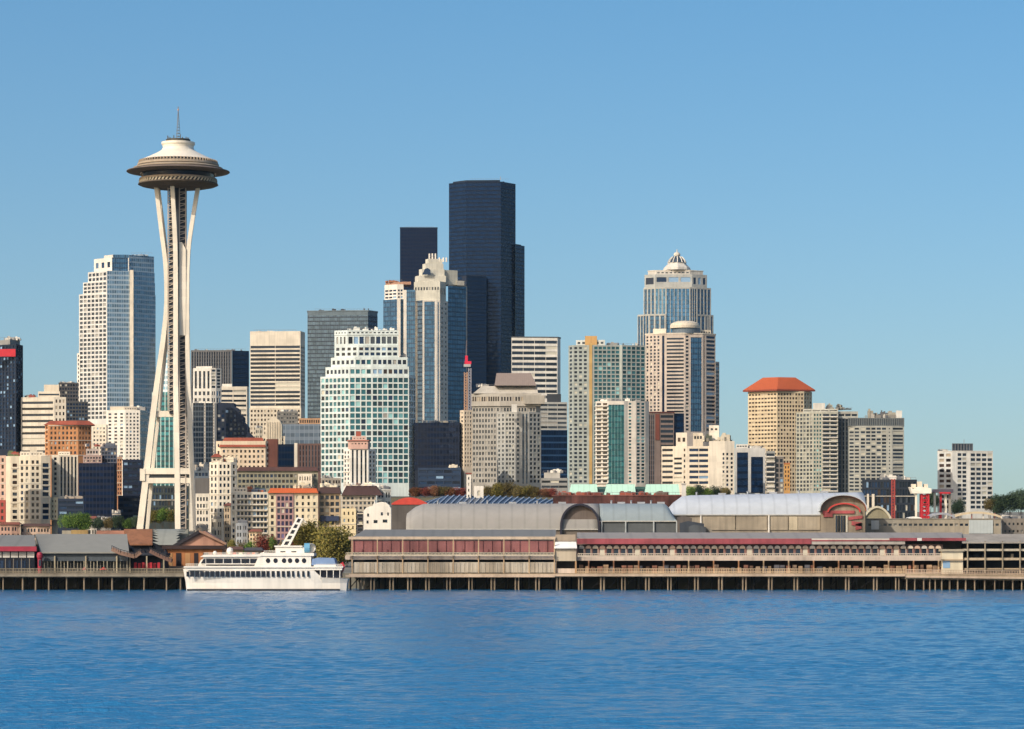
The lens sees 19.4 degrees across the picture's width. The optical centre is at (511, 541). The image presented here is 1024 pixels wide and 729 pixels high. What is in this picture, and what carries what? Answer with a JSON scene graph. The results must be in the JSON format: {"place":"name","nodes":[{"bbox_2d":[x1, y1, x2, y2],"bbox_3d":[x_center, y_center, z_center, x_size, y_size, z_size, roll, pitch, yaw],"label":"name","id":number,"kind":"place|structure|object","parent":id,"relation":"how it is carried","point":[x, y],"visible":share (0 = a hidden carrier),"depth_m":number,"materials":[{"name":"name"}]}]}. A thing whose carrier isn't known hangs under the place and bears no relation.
{"place":"outdoors","nodes":[
{"label":"outdoors","id":0,"kind":"place"},
{"bbox_2d":[262,418,284,443],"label":"assembly hall","id":1,"kind":"structure","parent":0,"point":[273,428],"depth_m":1750.00,"materials":[{"name":"paint"}]},
{"bbox_2d":[0,588,1023,728],"bbox_3d":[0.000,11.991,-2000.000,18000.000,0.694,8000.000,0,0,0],"label":"water","id":2,"kind":"structure","parent":0,"point":[459,658],"depth_m":306.39,"materials":[{"name":"blue liquid"}]},
{"bbox_2d":[0,573,184,589],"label":"pier","id":3,"kind":"structure","parent":2,"relation":"in","point":[129,576],"depth_m":750.01,"materials":[{"name":"paint"}]},
{"bbox_2d":[0,535,39,572],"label":"restaurant shed","id":4,"kind":"structure","parent":3,"relation":"on","point":[18,551],"depth_m":756.00,"materials":[{"name":"paint"}]},
{"bbox_2d":[35,534,130,572],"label":"pier shed","id":5,"kind":"structure","parent":3,"relation":"on","point":[75,550],"depth_m":759.00,"materials":[{"name":"paint"}]},
{"bbox_2d":[0,568,183,572],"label":"railing","id":6,"kind":"object","parent":3,"relation":"on","point":[90,571],"visible":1,"depth_m":750.20,"materials":[{"name":"paint"}]},
{"bbox_2d":[124,529,152,551],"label":"shed","id":7,"kind":"structure","parent":3,"relation":"on","point":[138,539],"depth_m":793.64,"materials":[{"name":"paint"}]},
{"bbox_2d":[129,553,170,572],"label":"pier shed","id":8,"kind":"structure","parent":3,"relation":"on","point":[146,560],"depth_m":760.00,"materials":[{"name":"paint"}]},
{"bbox_2d":[152,529,187,552],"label":"shed","id":9,"kind":"structure","parent":3,"relation":"on","point":[160,537],"depth_m":794.58,"materials":[{"name":"paint"}]},
{"bbox_2d":[183,517,349,590],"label":"passenger ship","id":10,"kind":"object","parent":2,"relation":"on","point":[285,566],"visible":0.98,"depth_m":736.13,"materials":[{"name":"paint"}]},
{"bbox_2d":[349,573,904,589],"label":"pier","id":11,"kind":"structure","parent":2,"relation":"in","point":[603,576],"depth_m":750.22,"materials":[{"name":"paint"}]},
{"bbox_2d":[345,530,555,576],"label":"market shed","id":12,"kind":"structure","parent":11,"relation":"on","point":[447,542],"depth_m":753.88,"materials":[{"name":"paint"}]},
{"bbox_2d":[346,553,553,555],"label":"railing","id":13,"kind":"object","parent":12,"relation":"on","point":[449,554],"visible":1,"depth_m":750.20,"materials":[{"name":"paint"}]},
{"bbox_2d":[554,535,576,572],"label":"kiosk","id":14,"kind":"object","parent":11,"relation":"on","point":[565,546],"visible":1,"depth_m":751.90,"materials":[{"name":"paint"}]},
{"bbox_2d":[577,569,904,572],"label":"railing","id":15,"kind":"object","parent":11,"relation":"on","point":[743,571],"visible":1,"depth_m":750.20,"materials":[{"name":"paint"}]},
{"bbox_2d":[576,533,965,572],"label":"market shed","id":16,"kind":"structure","parent":11,"relation":"on","point":[761,542],"depth_m":754.68,"materials":[{"name":"paint"}]},
{"bbox_2d":[578,553,940,556],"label":"railing","id":17,"kind":"object","parent":16,"relation":"attached to","point":[754,555],"visible":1,"depth_m":750.20,"materials":[{"name":"paint"}]},
{"bbox_2d":[939,549,963,573],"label":"kiosk","id":18,"kind":"object","parent":16,"relation":"attached to","point":[951,559],"visible":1,"depth_m":752.00,"materials":[{"name":"paint"}]},
{"bbox_2d":[961,534,1023,572],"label":"deck structure","id":19,"kind":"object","parent":16,"relation":"attached to","point":[993,551],"visible":0.95,"depth_m":761.00,"materials":[{"name":"paint"}]},
{"bbox_2d":[897,574,1023,589],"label":"pier","id":20,"kind":"structure","parent":2,"relation":"in","point":[965,577],"depth_m":750.00,"materials":[{"name":"paint"}]},
{"bbox_2d":[905,569,1023,574],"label":"railing","id":21,"kind":"object","parent":20,"relation":"on","point":[953,572],"visible":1,"depth_m":750.20,"materials":[{"name":"paint"}]},
{"bbox_2d":[0,512,1023,588],"bbox_3d":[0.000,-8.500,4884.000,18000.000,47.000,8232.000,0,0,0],"label":"ground","id":22,"kind":"structure","parent":0,"point":[589,582],"depth_m":768.33,"materials":[{"name":"grey concrete"}]},
{"bbox_2d":[0,456,5,523],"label":"apartment block","id":23,"kind":"structure","parent":22,"relation":"on","point":[2,488],"depth_m":1400.14,"materials":[{"name":"beige concrete"}]},
{"bbox_2d":[0,336,22,455],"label":"office tower","id":24,"kind":"structure","parent":22,"relation":"on","point":[11,371],"depth_m":1904.98,"materials":[{"name":"black glass"}]},
{"bbox_2d":[0,346,21,448],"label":"window","id":25,"kind":"structure","parent":24,"relation":"in","point":[1,346],"depth_m":1905.40,"materials":[{"name":"black glass"}]},
{"bbox_2d":[0,522,22,534],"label":"house","id":26,"kind":"structure","parent":22,"relation":"on","point":[9,528],"depth_m":1389.99,"materials":[{"name":"pink paint"}]},
{"bbox_2d":[6,447,49,523],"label":"condominium","id":27,"kind":"structure","parent":22,"relation":"on","point":[27,487],"depth_m":1429.32,"materials":[{"name":"beige concrete"}]},
{"bbox_2d":[20,524,51,534],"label":"house","id":28,"kind":"structure","parent":22,"relation":"on","point":[29,529],"depth_m":1394.93,"materials":[{"name":"beige concrete"}]},
{"bbox_2d":[21,385,65,455],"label":"office block","id":29,"kind":"structure","parent":22,"relation":"on","point":[47,404],"depth_m":1902.36,"materials":[{"name":"beige concrete"}]},
{"bbox_2d":[50,452,77,533],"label":"condominium","id":30,"kind":"structure","parent":22,"relation":"on","point":[64,473],"depth_m":1440.73,"materials":[{"name":"beige concrete"}]},
{"bbox_2d":[44,421,94,533],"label":"apartment block","id":31,"kind":"structure","parent":22,"relation":"on","point":[73,437],"depth_m":1549.83,"materials":[{"name":"orange brick"}]},
{"bbox_2d":[58,495,83,533],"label":"office block","id":32,"kind":"structure","parent":22,"relation":"on","point":[69,504],"depth_m":1400.66,"materials":[{"name":"blue glass"}]},
{"bbox_2d":[58,381,87,420],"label":"office block","id":33,"kind":"structure","parent":22,"relation":"on","point":[76,410],"depth_m":2145.20,"materials":[{"name":"grey glass"}]},
{"bbox_2d":[78,442,116,530],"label":"apartment block","id":34,"kind":"structure","parent":22,"relation":"on","point":[97,481],"depth_m":1501.18,"materials":[{"name":"glass"}]},
{"bbox_2d":[77,254,155,462],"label":"apartment tower","id":35,"kind":"structure","parent":22,"relation":"on","point":[116,360],"depth_m":2305.73,"materials":[{"name":"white glass"}]},
{"bbox_2d":[84,272,105,418],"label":"window","id":36,"kind":"structure","parent":35,"relation":"in","point":[89,284],"depth_m":2305.10,"materials":[{"name":"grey glass"}]},
{"bbox_2d":[92,406,147,495],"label":"apartment tower","id":37,"kind":"structure","parent":22,"relation":"on","point":[124,429],"depth_m":1702.02,"materials":[{"name":"white concrete"}]},
{"bbox_2d":[118,460,142,530],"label":"office block","id":38,"kind":"structure","parent":22,"relation":"on","point":[128,503],"depth_m":1540.30,"materials":[{"name":"blue glass"}]},
{"bbox_2d":[152,359,174,485],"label":"apartment tower","id":39,"kind":"structure","parent":22,"relation":"on","point":[165,452],"depth_m":1800.83,"materials":[{"name":"glass"}]},
{"bbox_2d":[146,486,188,535],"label":"office block","id":40,"kind":"structure","parent":22,"relation":"on","point":[163,497],"depth_m":1500.00,"materials":[{"name":"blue glass"}]},
{"bbox_2d":[126,107,229,529],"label":"observation tower","id":41,"kind":"structure","parent":22,"relation":"on","point":[176,169],"depth_m":1307.50,"materials":[{"name":"paint"}]},
{"bbox_2d":[162,530,226,572],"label":"boat house","id":42,"kind":"structure","parent":22,"relation":"on","point":[191,549],"depth_m":776.00,"materials":[{"name":"paint"}]},
{"bbox_2d":[193,462,208,532],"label":"office block","id":43,"kind":"structure","parent":22,"relation":"on","point":[201,478],"depth_m":1480.00,"materials":[{"name":"paint"}]},
{"bbox_2d":[187,401,215,530],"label":"apartment tower","id":44,"kind":"structure","parent":22,"relation":"on","point":[204,424],"depth_m":1799.12,"materials":[{"name":"blue glass"}]},
{"bbox_2d":[195,494,208,531],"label":"apartment block","id":45,"kind":"structure","parent":22,"relation":"on","point":[202,507],"depth_m":1385.00,"materials":[{"name":"beige concrete"}]},
{"bbox_2d":[193,366,220,402],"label":"apartment tower","id":46,"kind":"structure","parent":22,"relation":"on","point":[206,383],"depth_m":2051.27,"materials":[{"name":"white concrete"}]},
{"bbox_2d":[191,349,248,402],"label":"office block","id":47,"kind":"structure","parent":22,"relation":"on","point":[233,364],"depth_m":2501.62,"materials":[{"name":"paint"}]},
{"bbox_2d":[209,454,236,540],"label":"apartment block","id":48,"kind":"structure","parent":22,"relation":"on","point":[222,479],"depth_m":1400.36,"materials":[{"name":"white concrete"}]},
{"bbox_2d":[223,503,230,544],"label":"house","id":49,"kind":"structure","parent":22,"relation":"on","point":[227,522],"depth_m":1349.88,"materials":[{"name":"beige concrete"}]},
{"bbox_2d":[216,403,253,440],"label":"office block","id":50,"kind":"structure","parent":22,"relation":"on","point":[230,420],"depth_m":1850.00,"materials":[{"name":"glass"}]},
{"bbox_2d":[221,384,248,425],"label":"office block","id":51,"kind":"structure","parent":22,"relation":"on","point":[238,397],"depth_m":2150.88,"materials":[{"name":"beige concrete"}]},
{"bbox_2d":[216,438,277,468],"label":"apartment block","id":52,"kind":"structure","parent":22,"relation":"on","point":[253,452],"depth_m":1560.00,"materials":[{"name":"beige concrete"}]},
{"bbox_2d":[231,486,267,543],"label":"condominium","id":53,"kind":"structure","parent":22,"relation":"on","point":[249,504],"depth_m":1330.36,"materials":[{"name":"beige concrete"}]},
{"bbox_2d":[249,330,304,437],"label":"office tower","id":54,"kind":"structure","parent":22,"relation":"on","point":[277,370],"depth_m":2311.94,"materials":[{"name":"paint"}]},
{"bbox_2d":[237,467,319,534],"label":"office block","id":55,"kind":"structure","parent":22,"relation":"on","point":[267,478],"depth_m":1480.00,"materials":[{"name":"beige concrete"}]},
{"bbox_2d":[268,482,318,545],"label":"condominium","id":56,"kind":"structure","parent":22,"relation":"on","point":[288,507],"depth_m":1320.00,"materials":[{"name":"beige concrete"}]},
{"bbox_2d":[277,409,319,443],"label":"office block","id":57,"kind":"structure","parent":22,"relation":"on","point":[305,431],"depth_m":1901.88,"materials":[{"name":"glass"}]},
{"bbox_2d":[278,443,320,528],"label":"office block","id":58,"kind":"structure","parent":22,"relation":"on","point":[298,455],"depth_m":1650.30,"materials":[{"name":"glass"}]},
{"bbox_2d":[287,518,326,547],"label":"tree","id":59,"kind":"object","parent":22,"relation":"on","point":[303,535],"visible":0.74,"depth_m":896.97,"materials":[{"name":"green plant"}]},
{"bbox_2d":[318,482,341,531],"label":"condominium","id":60,"kind":"structure","parent":22,"relation":"on","point":[329,502],"depth_m":1325.00,"materials":[{"name":"beige concrete"}]},
{"bbox_2d":[309,522,354,564],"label":"tree","id":61,"kind":"object","parent":22,"relation":"on","point":[333,543],"visible":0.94,"depth_m":887.52,"materials":[{"name":"green plant"}]},
{"bbox_2d":[307,308,377,417],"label":"office tower","id":62,"kind":"structure","parent":22,"relation":"on","point":[323,326],"depth_m":2604.63,"materials":[{"name":"glass"}]},
{"bbox_2d":[343,431,375,490],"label":"apartment tower","id":63,"kind":"structure","parent":22,"relation":"on","point":[359,460],"depth_m":1450.50,"materials":[{"name":"white concrete"}]},
{"bbox_2d":[341,482,383,550],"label":"condominium","id":64,"kind":"structure","parent":22,"relation":"on","point":[357,497],"depth_m":1315.47,"materials":[{"name":"beige concrete"}]},
{"bbox_2d":[320,327,414,502],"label":"apartment tower","id":65,"kind":"structure","parent":22,"relation":"on","point":[367,385],"depth_m":1701.08,"materials":[{"name":"white concrete"}]},
{"bbox_2d":[350,378,370,446],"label":"window","id":66,"kind":"structure","parent":65,"relation":"in","point":[352,403],"depth_m":1700.09,"materials":[{"name":"teal glass"}]},
{"bbox_2d":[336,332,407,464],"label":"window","id":67,"kind":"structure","parent":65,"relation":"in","point":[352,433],"depth_m":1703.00,"materials":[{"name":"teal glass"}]},
{"bbox_2d":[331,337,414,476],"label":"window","id":68,"kind":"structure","parent":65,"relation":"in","point":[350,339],"depth_m":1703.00,"materials":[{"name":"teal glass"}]},
{"bbox_2d":[342,360,407,482],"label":"window","id":69,"kind":"structure","parent":65,"relation":"in","point":[357,361],"depth_m":1700.50,"materials":[{"name":"teal glass"}]},
{"bbox_2d":[346,337,414,476],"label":"window","id":70,"kind":"structure","parent":65,"relation":"in","point":[363,421],"depth_m":1701.75,"materials":[{"name":"teal glass"}]},
{"bbox_2d":[357,500,390,533],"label":"house","id":71,"kind":"structure","parent":22,"relation":"on","point":[376,516],"depth_m":1200.00,"materials":[{"name":"paint"}]},
{"bbox_2d":[391,497,427,529],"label":"pavilion","id":72,"kind":"structure","parent":22,"relation":"on","point":[402,508],"depth_m":1150.30,"materials":[{"name":"paint"}]},
{"bbox_2d":[400,227,437,289],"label":"office tower","id":73,"kind":"structure","parent":22,"relation":"on","point":[418,245],"depth_m":3000.31,"materials":[{"name":"glass"}]},
{"bbox_2d":[383,253,466,422],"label":"office tower","id":74,"kind":"structure","parent":22,"relation":"on","point":[426,319],"depth_m":2398.96,"materials":[{"name":"glass"}]},
{"bbox_2d":[414,420,460,495],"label":"office block","id":75,"kind":"structure","parent":22,"relation":"on","point":[437,452],"depth_m":1700.92,"materials":[{"name":"glass"}]},
{"bbox_2d":[460,410,471,494],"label":"apartment tower","id":76,"kind":"structure","parent":22,"relation":"on","point":[466,438],"depth_m":1701.33,"materials":[{"name":"beige concrete"}]},
{"bbox_2d":[464,340,470,409],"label":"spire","id":77,"kind":"object","parent":76,"relation":"on","point":[467,363],"visible":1,"depth_m":1714.81,"materials":[{"name":"metal"}]},
{"bbox_2d":[449,176,524,409],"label":"office tower","id":78,"kind":"structure","parent":22,"relation":"on","point":[486,257],"depth_m":2901.26,"materials":[{"name":"glass"}]},
{"bbox_2d":[424,495,552,503],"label":"stadium hall","id":79,"kind":"structure","parent":22,"relation":"on","point":[448,499],"depth_m":1256.54,"materials":[{"name":"paint"}]},
{"bbox_2d":[406,500,599,543],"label":"warehouse","id":80,"kind":"structure","parent":22,"relation":"on","point":[562,518],"depth_m":945.40,"materials":[{"name":"paint"}]},
{"bbox_2d":[471,373,544,495],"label":"office block","id":81,"kind":"structure","parent":22,"relation":"on","point":[503,394],"depth_m":2052.07,"materials":[{"name":"beige concrete"}]},
{"bbox_2d":[497,404,540,495],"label":"apartment tower","id":82,"kind":"structure","parent":22,"relation":"on","point":[519,448],"depth_m":1750.12,"materials":[{"name":"white concrete"}]},
{"bbox_2d":[511,336,560,401],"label":"office block","id":83,"kind":"structure","parent":22,"relation":"on","point":[538,358],"depth_m":2602.69,"materials":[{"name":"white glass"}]},
{"bbox_2d":[540,394,566,477],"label":"office block","id":84,"kind":"structure","parent":22,"relation":"on","point":[553,409],"depth_m":2151.18,"materials":[{"name":"blue glass"}]},
{"bbox_2d":[541,469,567,495],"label":"office block","id":85,"kind":"structure","parent":22,"relation":"on","point":[551,479],"depth_m":1600.80,"materials":[{"name":"white concrete"}]},
{"bbox_2d":[568,336,644,491],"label":"apartment tower","id":86,"kind":"structure","parent":22,"relation":"on","point":[598,370],"depth_m":1900.71,"materials":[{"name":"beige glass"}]},
{"bbox_2d":[594,347,643,482],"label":"window","id":87,"kind":"structure","parent":86,"relation":"in","point":[628,348],"depth_m":1901.22,"materials":[{"name":"teal glass"}]},
{"bbox_2d":[552,491,680,506],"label":"brick range","id":88,"kind":"structure","parent":22,"relation":"on","point":[580,497],"depth_m":1200.49,"materials":[{"name":"paint"}]},
{"bbox_2d":[595,398,648,486],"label":"apartment tower","id":89,"kind":"structure","parent":22,"relation":"on","point":[621,442],"depth_m":1650.00,"materials":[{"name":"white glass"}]},
{"bbox_2d":[569,484,679,494],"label":"market hall","id":90,"kind":"structure","parent":22,"relation":"on","point":[616,489],"depth_m":1303.52,"materials":[{"name":"paint"}]},
{"bbox_2d":[599,500,676,532],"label":"warehouse","id":91,"kind":"structure","parent":22,"relation":"on","point":[638,517],"depth_m":945.25,"materials":[{"name":"paint"}]},
{"bbox_2d":[649,412,683,483],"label":"office block","id":92,"kind":"structure","parent":22,"relation":"on","point":[665,428],"depth_m":1850.30,"materials":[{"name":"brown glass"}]},
{"bbox_2d":[637,251,712,345],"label":"office tower","id":93,"kind":"structure","parent":22,"relation":"on","point":[675,289],"depth_m":2702.79,"materials":[{"name":"paint"}]},
{"bbox_2d":[645,321,718,445],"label":"apartment tower","id":94,"kind":"structure","parent":22,"relation":"on","point":[680,368],"depth_m":2000.74,"materials":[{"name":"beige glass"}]},
{"bbox_2d":[677,516,711,532],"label":"lean to","id":95,"kind":"object","parent":22,"relation":"on","point":[685,524],"visible":0.62,"depth_m":935.00,"materials":[{"name":"paint"}]},
{"bbox_2d":[661,425,733,494],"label":"office block","id":96,"kind":"structure","parent":22,"relation":"on","point":[699,463],"depth_m":1651.89,"materials":[{"name":"beige concrete"}]},
{"bbox_2d":[735,444,764,493],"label":"office block","id":97,"kind":"structure","parent":22,"relation":"on","point":[749,468],"depth_m":1700.55,"materials":[{"name":"paint"}]},
{"bbox_2d":[669,490,867,532],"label":"warehouse","id":98,"kind":"structure","parent":22,"relation":"on","point":[799,512],"depth_m":960.10,"materials":[{"name":"paint"}]},
{"bbox_2d":[766,451,783,493],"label":"apartment block","id":99,"kind":"structure","parent":22,"relation":"on","point":[774,473],"depth_m":1601.36,"materials":[{"name":"white concrete"}]},
{"bbox_2d":[743,377,814,493],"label":"apartment tower","id":100,"kind":"structure","parent":22,"relation":"on","point":[776,405],"depth_m":2153.80,"materials":[{"name":"beige concrete"}]},
{"bbox_2d":[762,393,810,490],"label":"window","id":101,"kind":"structure","parent":100,"relation":"in","point":[771,393],"depth_m":2153.32,"materials":[{"name":"brown glass"}]},
{"bbox_2d":[796,403,857,492],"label":"apartment tower","id":102,"kind":"structure","parent":22,"relation":"on","point":[821,447],"depth_m":1952.43,"materials":[{"name":"beige concrete"}]},
{"bbox_2d":[848,409,903,491],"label":"apartment tower","id":103,"kind":"structure","parent":22,"relation":"on","point":[875,446],"depth_m":1949.82,"materials":[{"name":"grey concrete"}]},
{"bbox_2d":[862,474,916,517],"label":"office block","id":104,"kind":"structure","parent":22,"relation":"on","point":[876,492],"depth_m":1500.69,"materials":[{"name":"black glass"}]},
{"bbox_2d":[908,482,930,517],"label":"gantry tower","id":105,"kind":"structure","parent":22,"relation":"on","point":[919,489],"depth_m":1099.80,"materials":[{"name":"white metal"}]},
{"bbox_2d":[866,518,1001,533],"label":"terminal building","id":106,"kind":"structure","parent":22,"relation":"on","point":[942,525],"depth_m":980.00,"materials":[{"name":"beige concrete"}]},
{"bbox_2d":[932,489,952,517],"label":"portal gantry","id":107,"kind":"object","parent":22,"relation":"on","point":[945,492],"visible":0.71,"depth_m":1105.62,"materials":[{"name":"metal"}]},
{"bbox_2d":[937,443,992,517],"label":"apartment tower","id":108,"kind":"structure","parent":22,"relation":"on","point":[965,471],"depth_m":2002.17,"materials":[{"name":"white concrete"}]},
{"bbox_2d":[1001,515,1023,533],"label":"terminal building","id":109,"kind":"structure","parent":22,"relation":"on","point":[1012,524],"depth_m":990.00,"materials":[{"name":"beige concrete"}]},
{"bbox_2d":[0,0,1023,511],"label":"sky","id":110,"kind":"structure","parent":0,"point":[844,179],"materials":[{"name":"blue"}]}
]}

